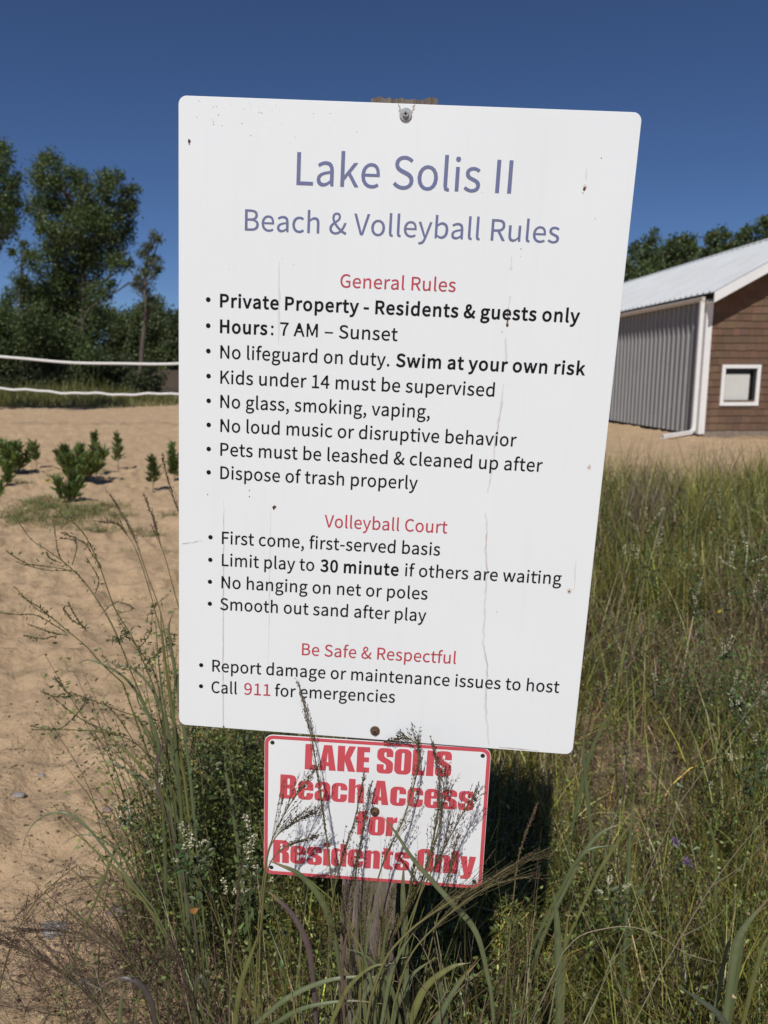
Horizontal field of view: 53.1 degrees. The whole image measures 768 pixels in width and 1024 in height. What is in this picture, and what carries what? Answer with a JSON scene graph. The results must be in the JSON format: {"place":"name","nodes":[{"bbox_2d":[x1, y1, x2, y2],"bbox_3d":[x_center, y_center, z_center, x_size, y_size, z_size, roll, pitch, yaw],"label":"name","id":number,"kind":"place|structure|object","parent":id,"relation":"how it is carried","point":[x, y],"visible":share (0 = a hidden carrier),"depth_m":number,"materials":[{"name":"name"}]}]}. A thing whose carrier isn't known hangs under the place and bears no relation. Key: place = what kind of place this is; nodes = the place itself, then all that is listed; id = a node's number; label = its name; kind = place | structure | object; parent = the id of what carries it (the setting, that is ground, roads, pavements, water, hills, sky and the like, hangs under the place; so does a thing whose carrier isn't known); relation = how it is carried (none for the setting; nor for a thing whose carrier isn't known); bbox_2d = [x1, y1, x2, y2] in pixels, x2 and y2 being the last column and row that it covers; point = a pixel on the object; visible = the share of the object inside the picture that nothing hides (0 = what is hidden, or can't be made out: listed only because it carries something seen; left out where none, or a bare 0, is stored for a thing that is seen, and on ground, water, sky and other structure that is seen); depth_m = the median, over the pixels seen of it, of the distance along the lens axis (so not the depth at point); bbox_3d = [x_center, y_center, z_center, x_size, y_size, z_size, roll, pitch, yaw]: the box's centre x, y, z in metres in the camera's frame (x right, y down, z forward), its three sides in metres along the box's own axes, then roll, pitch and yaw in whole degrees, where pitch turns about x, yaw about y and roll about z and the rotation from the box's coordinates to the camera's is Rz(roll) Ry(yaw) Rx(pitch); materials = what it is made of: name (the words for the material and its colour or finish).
{"place":"outdoors","nodes":[
{"label":"outdoors","id":0,"kind":"place"},
{"bbox_2d":[0,905,112,1023],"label":"seed grass","id":1,"kind":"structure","parent":0,"point":[57,969],"depth_m":1.14,"materials":[{"name":"plant"}]},
{"bbox_2d":[0,367,178,408],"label":"shore grass","id":2,"kind":"structure","parent":0,"point":[13,399],"depth_m":38.54,"materials":[{"name":"green plant"}]},
{"bbox_2d":[0,289,178,369],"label":"woods","id":3,"kind":"object","parent":2,"relation":"on","point":[161,338],"visible":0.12,"depth_m":111.79,"materials":[{"name":"green plant"}]},
{"bbox_2d":[109,229,165,395],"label":"slender tree","id":4,"kind":"object","parent":2,"relation":"on","point":[147,305],"visible":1,"depth_m":44.28,"materials":[{"name":"green plant"}]},
{"bbox_2d":[0,355,178,395],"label":"volleyball net","id":5,"kind":"object","parent":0,"point":[86,363],"visible":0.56,"depth_m":21.94,"materials":[{"name":"fabric"}]},
{"bbox_2d":[0,700,274,1023],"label":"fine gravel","id":6,"kind":"structure","parent":0,"point":[58,893],"depth_m":2.39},
{"bbox_2d":[160,923,198,1023],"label":"seed grass","id":7,"kind":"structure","parent":0,"point":[173,946],"depth_m":1.10,"materials":[{"name":"plant"}]},
{"bbox_2d":[254,760,323,1022],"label":"seed grass","id":8,"kind":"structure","parent":0,"point":[298,791],"depth_m":1.12,"materials":[{"name":"plant"}]},
{"bbox_2d":[260,805,323,1023],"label":"seed grass","id":9,"kind":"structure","parent":0,"point":[295,820],"depth_m":1.12,"materials":[{"name":"plant"}]},
{"bbox_2d":[296,680,342,1023],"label":"seed grass","id":10,"kind":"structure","parent":0,"point":[317,773],"depth_m":1.16,"materials":[{"name":"plant"}]},
{"bbox_2d":[321,892,335,1014],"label":"seed grass","id":11,"kind":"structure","parent":0,"point":[330,936],"depth_m":1.11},
{"bbox_2d":[325,767,365,1023],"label":"seed grass","id":12,"kind":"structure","parent":0,"point":[350,832],"depth_m":1.16,"materials":[{"name":"plant"}]},
{"bbox_2d":[346,780,374,1012],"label":"seed grass","id":13,"kind":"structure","parent":0,"point":[359,846],"depth_m":1.19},
{"bbox_2d":[0,370,767,1023],"bbox_3d":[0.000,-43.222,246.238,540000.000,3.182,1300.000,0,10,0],"label":"sand ground","id":14,"kind":"structure","parent":0,"point":[146,430],"depth_m":4.00,"materials":[{"name":"sand"}]},
{"bbox_2d":[0,134,30,257],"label":"broadleaf tree","id":15,"kind":"object","parent":14,"relation":"on","point":[9,220],"visible":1,"depth_m":27.96,"materials":[{"name":"green plant"}]},
{"bbox_2d":[0,436,38,472],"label":"leafy sapling","id":16,"kind":"object","parent":14,"relation":"on","point":[12,450],"visible":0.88,"depth_m":11.56,"materials":[{"name":"green plant"}]},
{"bbox_2d":[0,329,45,394],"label":"understory shrub","id":17,"kind":"object","parent":14,"relation":"on","point":[16,377],"visible":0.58,"depth_m":44.82,"materials":[{"name":"green plant"}]},
{"bbox_2d":[0,238,61,379],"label":"cottonwood tree","id":18,"kind":"object","parent":14,"relation":"on","point":[11,319],"visible":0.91,"depth_m":44.09,"materials":[{"name":"green plant"}]},
{"bbox_2d":[0,856,77,995],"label":"seed grass","id":19,"kind":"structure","parent":14,"relation":"on","point":[9,950],"depth_m":1.14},
{"bbox_2d":[18,347,106,392],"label":"understory shrub","id":20,"kind":"object","parent":14,"relation":"on","point":[60,373],"visible":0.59,"depth_m":45.11,"materials":[{"name":"green plant"}]},
{"bbox_2d":[49,467,87,502],"bbox_3d":[-3.656,-0.315,8.947,0.390,0.472,0.370,6,12,28],"label":"leafy sapling","id":21,"kind":"object","parent":14,"relation":"on","point":[70,491],"visible":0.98,"depth_m":8.91,"materials":[{"name":"green plant"}]},
{"bbox_2d":[14,145,143,385],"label":"cottonwood tree","id":22,"kind":"object","parent":14,"relation":"on","point":[84,255],"visible":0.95,"depth_m":44.99,"materials":[{"name":"green plant"}]},
{"bbox_2d":[0,890,160,1023],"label":"seed grass","id":23,"kind":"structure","parent":14,"relation":"on","point":[27,930],"depth_m":1.16,"materials":[{"name":"plant"}]},
{"bbox_2d":[51,440,110,480],"bbox_3d":[-4.170,-0.683,10.539,0.834,0.622,0.727,0,10,0],"label":"leafy sapling","id":24,"kind":"object","parent":14,"relation":"on","point":[87,463],"visible":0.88,"depth_m":10.44,"materials":[{"name":"green plant"}]},
{"bbox_2d":[0,467,178,756],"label":"sand grass","id":25,"kind":"structure","parent":14,"relation":"on","point":[59,505],"depth_m":8.10,"materials":[{"name":"green plant"}]},
{"bbox_2d":[6,515,192,964],"bbox_3d":[-0.687,0.607,1.904,0.392,1.224,0.086,0,10,0],"label":"branching weed","id":26,"kind":"object","parent":14,"relation":"on","point":[49,557],"visible":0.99,"depth_m":1.82,"materials":[{"name":"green plant"}]},
{"bbox_2d":[66,350,136,392],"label":"understory shrub","id":27,"kind":"object","parent":14,"relation":"on","point":[108,375],"visible":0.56,"depth_m":45.81,"materials":[{"name":"green plant"}]},
{"bbox_2d":[60,817,145,1023],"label":"broad grass","id":28,"kind":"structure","parent":14,"relation":"on","point":[106,873],"depth_m":1.57,"materials":[{"name":"green plant"}]},
{"bbox_2d":[0,586,216,1022],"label":"branching weed","id":29,"kind":"object","parent":14,"relation":"on","point":[48,615],"visible":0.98,"depth_m":1.68,"materials":[{"name":"green plant"}]},
{"bbox_2d":[8,858,215,1023],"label":"seed grass","id":30,"kind":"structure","parent":14,"relation":"on","point":[85,879],"depth_m":1.59,"materials":[{"name":"plant"}]},
{"bbox_2d":[31,694,193,1019],"bbox_3d":[-0.560,0.815,1.615,0.309,0.918,0.043,0,10,0],"label":"branching weed","id":31,"kind":"object","parent":14,"relation":"on","point":[105,730],"visible":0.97,"depth_m":1.55,"materials":[{"name":"green plant"}]},
{"bbox_2d":[20,811,207,1023],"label":"broad grass","id":32,"kind":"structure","parent":14,"relation":"on","point":[99,839],"depth_m":1.50,"materials":[{"name":"green plant"}]},
{"bbox_2d":[52,515,202,988],"bbox_3d":[-0.603,0.617,1.839,0.291,1.241,0.037,0,10,0],"label":"branching weed","id":33,"kind":"object","parent":14,"relation":"on","point":[93,554],"visible":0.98,"depth_m":1.76,"materials":[{"name":"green plant"}]},
{"bbox_2d":[105,976,156,1023],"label":"broad grass","id":34,"kind":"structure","parent":14,"relation":"on","point":[144,990],"depth_m":1.12,"materials":[{"name":"grey plant"}]},
{"bbox_2d":[31,675,253,1023],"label":"branching weed","id":35,"kind":"object","parent":14,"relation":"on","point":[75,694],"visible":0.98,"depth_m":1.60,"materials":[{"name":"green plant"}]},
{"bbox_2d":[117,359,168,397],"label":"understory shrub","id":36,"kind":"object","parent":14,"relation":"on","point":[145,381],"visible":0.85,"depth_m":45.32,"materials":[{"name":"green plant"}]},
{"bbox_2d":[93,512,196,947],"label":"seed grass","id":37,"kind":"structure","parent":14,"relation":"on","point":[111,522],"depth_m":1.85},
{"bbox_2d":[101,590,191,1002],"bbox_3d":[-0.511,0.713,1.697,0.170,1.116,0.048,0,10,0],"label":"branching weed","id":38,"kind":"object","parent":14,"relation":"on","point":[125,634],"visible":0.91,"depth_m":1.62,"materials":[{"name":"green plant"}]},
{"bbox_2d":[105,489,193,956],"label":"seed grass","id":39,"kind":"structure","parent":14,"relation":"on","point":[126,520],"depth_m":1.85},
{"bbox_2d":[102,860,200,1023],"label":"seed grass","id":40,"kind":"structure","parent":14,"relation":"on","point":[133,898],"depth_m":1.70,"materials":[{"name":"plant"}]},
{"bbox_2d":[100,764,203,1023],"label":"sweet clover","id":41,"kind":"object","parent":14,"relation":"on","point":[126,822],"visible":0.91,"depth_m":1.66,"materials":[{"name":"green plant"}]},
{"bbox_2d":[5,649,299,1014],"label":"tufted grass","id":42,"kind":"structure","parent":14,"relation":"on","point":[138,859],"depth_m":2.15,"materials":[{"name":"green plant"}]},
{"bbox_2d":[145,453,162,491],"bbox_3d":[-2.941,-0.492,9.811,0.239,0.555,0.240,0,10,0],"label":"leafy sapling","id":43,"kind":"object","parent":14,"relation":"on","point":[153,474],"visible":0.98,"depth_m":9.79,"materials":[{"name":"green plant"}]},
{"bbox_2d":[74,659,236,1022],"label":"broad grass","id":44,"kind":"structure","parent":14,"relation":"on","point":[147,773],"depth_m":1.73,"materials":[{"name":"green plant"}]},
{"bbox_2d":[130,943,188,1023],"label":"seed grass","id":45,"kind":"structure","parent":14,"relation":"on","point":[157,960],"depth_m":1.13,"materials":[{"name":"plant"}]},
{"bbox_2d":[165,440,178,481],"bbox_3d":[-2.913,-0.712,10.631,0.237,0.606,0.283,0,10,0],"label":"leafy sapling","id":46,"kind":"object","parent":14,"relation":"on","point":[172,462],"visible":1,"depth_m":10.57,"materials":[{"name":"green plant"}]},
{"bbox_2d":[134,604,210,1023],"bbox_3d":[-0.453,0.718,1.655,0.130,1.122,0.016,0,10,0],"label":"broad grass","id":47,"kind":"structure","parent":14,"relation":"on","point":[176,750],"depth_m":1.62,"materials":[{"name":"green plant"}]},
{"bbox_2d":[142,492,217,953],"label":"seed grass","id":48,"kind":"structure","parent":14,"relation":"on","point":[153,517],"depth_m":1.86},
{"bbox_2d":[171,820,215,1023],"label":"sweet clover","id":49,"kind":"object","parent":14,"relation":"on","point":[182,856],"visible":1,"depth_m":1.57,"materials":[{"name":"green plant"}]},
{"bbox_2d":[162,749,256,1023],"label":"broad grass","id":50,"kind":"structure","parent":14,"relation":"on","point":[230,794],"depth_m":1.66,"materials":[{"name":"green plant"}]},
{"bbox_2d":[226,862,242,1023],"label":"seed grass","id":51,"kind":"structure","parent":14,"relation":"on","point":[238,893],"depth_m":1.13,"materials":[{"name":"plant"}]},
{"bbox_2d":[184,725,289,1022],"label":"sweet clover","id":52,"kind":"object","parent":14,"relation":"on","point":[197,766],"visible":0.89,"depth_m":1.51,"materials":[{"name":"green plant"}]},
{"bbox_2d":[225,813,263,1023],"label":"sweet clover","id":53,"kind":"object","parent":14,"relation":"on","point":[247,861],"visible":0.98,"depth_m":1.32,"materials":[{"name":"green plant"}]},
{"bbox_2d":[233,931,259,1023],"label":"broad grass","id":54,"kind":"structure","parent":14,"relation":"on","point":[239,991],"depth_m":1.13,"materials":[{"name":"green plant"}]},
{"bbox_2d":[220,868,276,1009],"bbox_3d":[-0.234,0.957,1.397,0.108,0.692,0.070,2,10,13],"label":"sweet clover","id":55,"kind":"object","parent":14,"relation":"on","point":[250,892],"visible":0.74,"depth_m":1.34,"materials":[{"name":"green plant"}]},
{"bbox_2d":[257,830,321,1019],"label":"seed grass","id":56,"kind":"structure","parent":14,"relation":"on","point":[292,843],"depth_m":1.11,"materials":[{"name":"plant"}]},
{"bbox_2d":[267,891,317,1023],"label":"broad grass","id":57,"kind":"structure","parent":14,"relation":"on","point":[306,941],"depth_m":1.11,"materials":[{"name":"green plant"}]},
{"bbox_2d":[267,860,348,1023],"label":"broad grass","id":58,"kind":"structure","parent":14,"relation":"on","point":[314,890],"depth_m":1.11,"materials":[{"name":"green plant"}]},
{"bbox_2d":[254,975,397,1023],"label":"broad grass","id":59,"kind":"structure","parent":14,"relation":"on","point":[279,1003],"depth_m":1.11,"materials":[{"name":"green plant"}]},
{"bbox_2d":[341,882,355,1017],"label":"seed grass","id":60,"kind":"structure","parent":14,"relation":"on","point":[346,918],"depth_m":1.12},
{"bbox_2d":[351,879,375,1023],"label":"seed grass","id":61,"kind":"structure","parent":14,"relation":"on","point":[368,890],"depth_m":1.11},
{"bbox_2d":[330,899,421,1023],"bbox_3d":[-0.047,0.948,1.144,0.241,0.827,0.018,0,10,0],"label":"broad grass","id":62,"kind":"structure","parent":14,"relation":"on","point":[387,988],"depth_m":1.09,"materials":[{"name":"green plant"}]},
{"bbox_2d":[0,424,767,1023],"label":"meadow grass","id":63,"kind":"structure","parent":14,"relation":"on","point":[610,588],"depth_m":2.51,"materials":[{"name":"green plant"}]},
{"bbox_2d":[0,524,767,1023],"bbox_3d":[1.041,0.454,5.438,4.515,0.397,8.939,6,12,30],"label":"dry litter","id":64,"kind":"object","parent":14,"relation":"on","point":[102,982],"visible":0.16,"depth_m":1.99,"materials":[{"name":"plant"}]},
{"bbox_2d":[371,880,397,1023],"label":"seed grass","id":65,"kind":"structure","parent":14,"relation":"on","point":[392,893],"depth_m":1.11,"materials":[{"name":"plant"}]},
{"bbox_2d":[337,96,437,1023],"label":"wooden post","id":66,"kind":"object","parent":14,"relation":"on","point":[384,890],"visible":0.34,"depth_m":1.25,"materials":[{"name":"brown wood"}]},
{"bbox_2d":[264,735,490,887],"bbox_3d":[-0.015,0.476,1.212,0.353,0.245,0.010,3,12,3],"label":"access sign","id":67,"kind":"object","parent":66,"relation":"attached to","point":[388,770],"visible":0.79,"depth_m":1.21,"materials":[{"name":"white plastic"}]},
{"bbox_2d":[179,96,640,753],"bbox_3d":[0.007,-0.092,1.096,0.610,0.907,0.014,4,12,3],"label":"rules sign","id":68,"kind":"object","parent":66,"relation":"attached to","point":[397,336],"visible":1,"depth_m":1.09,"materials":[{"name":"white metal"}]},
{"bbox_2d":[362,722,423,989],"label":"seed grass","id":69,"kind":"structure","parent":14,"relation":"on","point":[417,742],"depth_m":1.16,"materials":[{"name":"plant"}]},
{"bbox_2d":[371,851,419,1023],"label":"seed grass","id":70,"kind":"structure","parent":14,"relation":"on","point":[409,897],"depth_m":1.12,"materials":[{"name":"plant"}]},
{"bbox_2d":[28,489,767,1023],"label":"leafy undergrowth","id":71,"kind":"object","parent":14,"relation":"on","point":[222,801],"visible":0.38,"depth_m":2.00,"materials":[{"name":"green plant"}]},
{"bbox_2d":[400,864,409,1023],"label":"broad grass","id":72,"kind":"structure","parent":14,"relation":"on","point":[404,923],"depth_m":1.14,"materials":[{"name":"green plant"}]},
{"bbox_2d":[390,958,480,1023],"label":"broad grass","id":73,"kind":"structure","parent":14,"relation":"on","point":[427,985],"depth_m":1.11,"materials":[{"name":"green plant"}]},
{"bbox_2d":[384,781,486,1023],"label":"seed grass","id":74,"kind":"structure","parent":14,"relation":"on","point":[469,802],"depth_m":1.13,"materials":[{"name":"plant"}]},
{"bbox_2d":[383,817,495,1023],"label":"broad grass","id":75,"kind":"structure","parent":14,"relation":"on","point":[443,893],"depth_m":1.13,"materials":[{"name":"green plant"}]},
{"bbox_2d":[418,828,462,1023],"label":"seed grass","id":76,"kind":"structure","parent":14,"relation":"on","point":[450,871],"depth_m":1.15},
{"bbox_2d":[365,845,557,1023],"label":"seed grass","id":77,"kind":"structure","parent":14,"relation":"on","point":[442,906],"depth_m":1.06,"materials":[{"name":"plant"}]},
{"bbox_2d":[390,849,552,1023],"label":"seed grass","id":78,"kind":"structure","parent":14,"relation":"on","point":[447,915],"depth_m":1.05,"materials":[{"name":"plant"}]},
{"bbox_2d":[502,801,539,1023],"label":"seed grass","id":79,"kind":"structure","parent":14,"relation":"on","point":[524,837],"depth_m":1.23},
{"bbox_2d":[552,889,568,1023],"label":"broad grass","id":80,"kind":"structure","parent":14,"relation":"on","point":[558,953],"depth_m":1.28,"materials":[{"name":"green plant"}]},
{"bbox_2d":[509,822,632,1023],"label":"broad grass","id":81,"kind":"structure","parent":14,"relation":"on","point":[565,884],"depth_m":1.67,"materials":[{"name":"green plant"}]},
{"bbox_2d":[559,709,614,912],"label":"broad grass","id":82,"kind":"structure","parent":14,"relation":"on","point":[584,779],"depth_m":2.07,"materials":[{"name":"green plant"}]},
{"bbox_2d":[590,663,621,832],"bbox_3d":[0.680,0.786,2.383,0.082,0.663,0.052,0,10,0],"label":"sweet clover","id":83,"kind":"object","parent":14,"relation":"on","point":[611,694],"visible":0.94,"depth_m":2.35,"materials":[{"name":"green plant"}]},
{"bbox_2d":[595,869,644,1023],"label":"sweet clover","id":84,"kind":"object","parent":14,"relation":"on","point":[617,908],"visible":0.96,"depth_m":1.51,"materials":[{"name":"green plant"}]},
{"bbox_2d":[622,782,635,1005],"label":"broad grass","id":85,"kind":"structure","parent":14,"relation":"on","point":[628,869],"depth_m":1.72,"materials":[{"name":"green plant"}]},
{"bbox_2d":[624,226,673,281],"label":"hardwood tree","id":86,"kind":"object","parent":14,"relation":"on","point":[647,257],"visible":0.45,"depth_m":43.45,"materials":[{"name":"green plant"}]},
{"bbox_2d":[646,673,682,836],"bbox_3d":[0.864,0.793,2.363,0.133,0.632,0.101,0,10,0],"label":"sweet clover","id":87,"kind":"object","parent":14,"relation":"on","point":[659,702],"visible":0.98,"depth_m":2.35,"materials":[{"name":"green plant"}]},
{"bbox_2d":[623,527,728,741],"bbox_3d":[1.179,0.523,3.036,0.486,0.954,0.091,1,10,7],"label":"sweet clover","id":88,"kind":"object","parent":14,"relation":"on","point":[649,572],"visible":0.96,"depth_m":2.98,"materials":[{"name":"green plant"}]},
{"bbox_2d":[651,231,703,270],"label":"hardwood tree","id":89,"kind":"object","parent":14,"relation":"on","point":[680,249],"visible":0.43,"depth_m":44.19,"materials":[{"name":"green plant"}]},
{"bbox_2d":[609,238,767,438],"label":"storage shed","id":90,"kind":"structure","parent":14,"relation":"on","point":[692,351],"depth_m":18.96,"materials":[{"name":"grey metal"}]},
{"bbox_2d":[719,365,761,405],"bbox_3d":[8.529,-3.047,18.458,0.960,0.970,0.160,-1,10,-4],"label":"window","id":91,"kind":"structure","parent":90,"relation":"in","point":[737,381],"depth_m":18.47,"materials":[{"name":"white paint"}]},
{"bbox_2d":[687,544,706,716],"bbox_3d":[1.272,0.543,3.140,0.122,0.851,0.068,-8,13,-38],"label":"sweet clover","id":92,"kind":"object","parent":14,"relation":"on","point":[696,608],"visible":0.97,"depth_m":3.11,"materials":[{"name":"green plant"}]},
{"bbox_2d":[633,817,767,1023],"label":"dry stalk","id":93,"kind":"object","parent":14,"relation":"on","point":[693,916],"visible":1,"depth_m":1.29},
{"bbox_2d":[675,984,728,1023],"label":"broad grass","id":94,"kind":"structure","parent":14,"relation":"on","point":[717,1013],"depth_m":1.20,"materials":[{"name":"green plant"}]},
{"bbox_2d":[700,810,717,1004],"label":"broad grass","id":95,"kind":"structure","parent":14,"relation":"on","point":[715,854],"depth_m":1.66,"materials":[{"name":"green plant"}]},
{"bbox_2d":[691,223,749,260],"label":"hardwood tree","id":96,"kind":"object","parent":14,"relation":"on","point":[712,240],"visible":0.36,"depth_m":42.44,"materials":[{"name":"green plant"}]},
{"bbox_2d":[682,530,767,803],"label":"sweet clover","id":97,"kind":"object","parent":14,"relation":"on","point":[761,557],"visible":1,"depth_m":2.59,"materials":[{"name":"green plant"}]},
{"bbox_2d":[715,635,736,808],"bbox_3d":[1.075,0.732,2.467,0.077,0.727,0.080,0,10,0],"label":"sweet clover","id":98,"kind":"object","parent":14,"relation":"on","point":[725,657],"visible":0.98,"depth_m":2.44,"materials":[{"name":"green plant"}]},
{"bbox_2d":[709,731,767,897],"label":"sweet clover","id":99,"kind":"object","parent":14,"relation":"on","point":[745,791],"visible":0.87,"depth_m":2.04,"materials":[{"name":"green plant"}]},
{"bbox_2d":[711,902,767,1023],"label":"broad grass","id":100,"kind":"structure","parent":14,"relation":"on","point":[736,981],"depth_m":1.43,"materials":[{"name":"green plant"}]},
{"bbox_2d":[723,899,767,1021],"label":"broad grass","id":101,"kind":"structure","parent":14,"relation":"on","point":[736,946],"depth_m":1.36,"materials":[{"name":"green plant"}]},
{"bbox_2d":[725,670,767,866],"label":"sweet clover","id":102,"kind":"object","parent":14,"relation":"on","point":[737,703],"visible":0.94,"depth_m":2.24,"materials":[{"name":"green plant"}]},
{"bbox_2d":[726,214,767,246],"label":"hardwood tree","id":103,"kind":"object","parent":14,"relation":"on","point":[744,235],"visible":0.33,"depth_m":44.40,"materials":[{"name":"green plant"}]},
{"bbox_2d":[0,0,767,344],"label":"sky","id":104,"kind":"structure","parent":0,"point":[102,83],"materials":[{"name":"blue"}]},
{"bbox_2d":[369,735,444,1023],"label":"seed grass","id":105,"kind":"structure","parent":0,"point":[438,782],"depth_m":1.16,"materials":[{"name":"plant"}]},
{"bbox_2d":[397,761,458,997],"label":"seed grass","id":106,"kind":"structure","parent":0,"point":[443,801],"depth_m":1.13,"materials":[{"name":"plant"}]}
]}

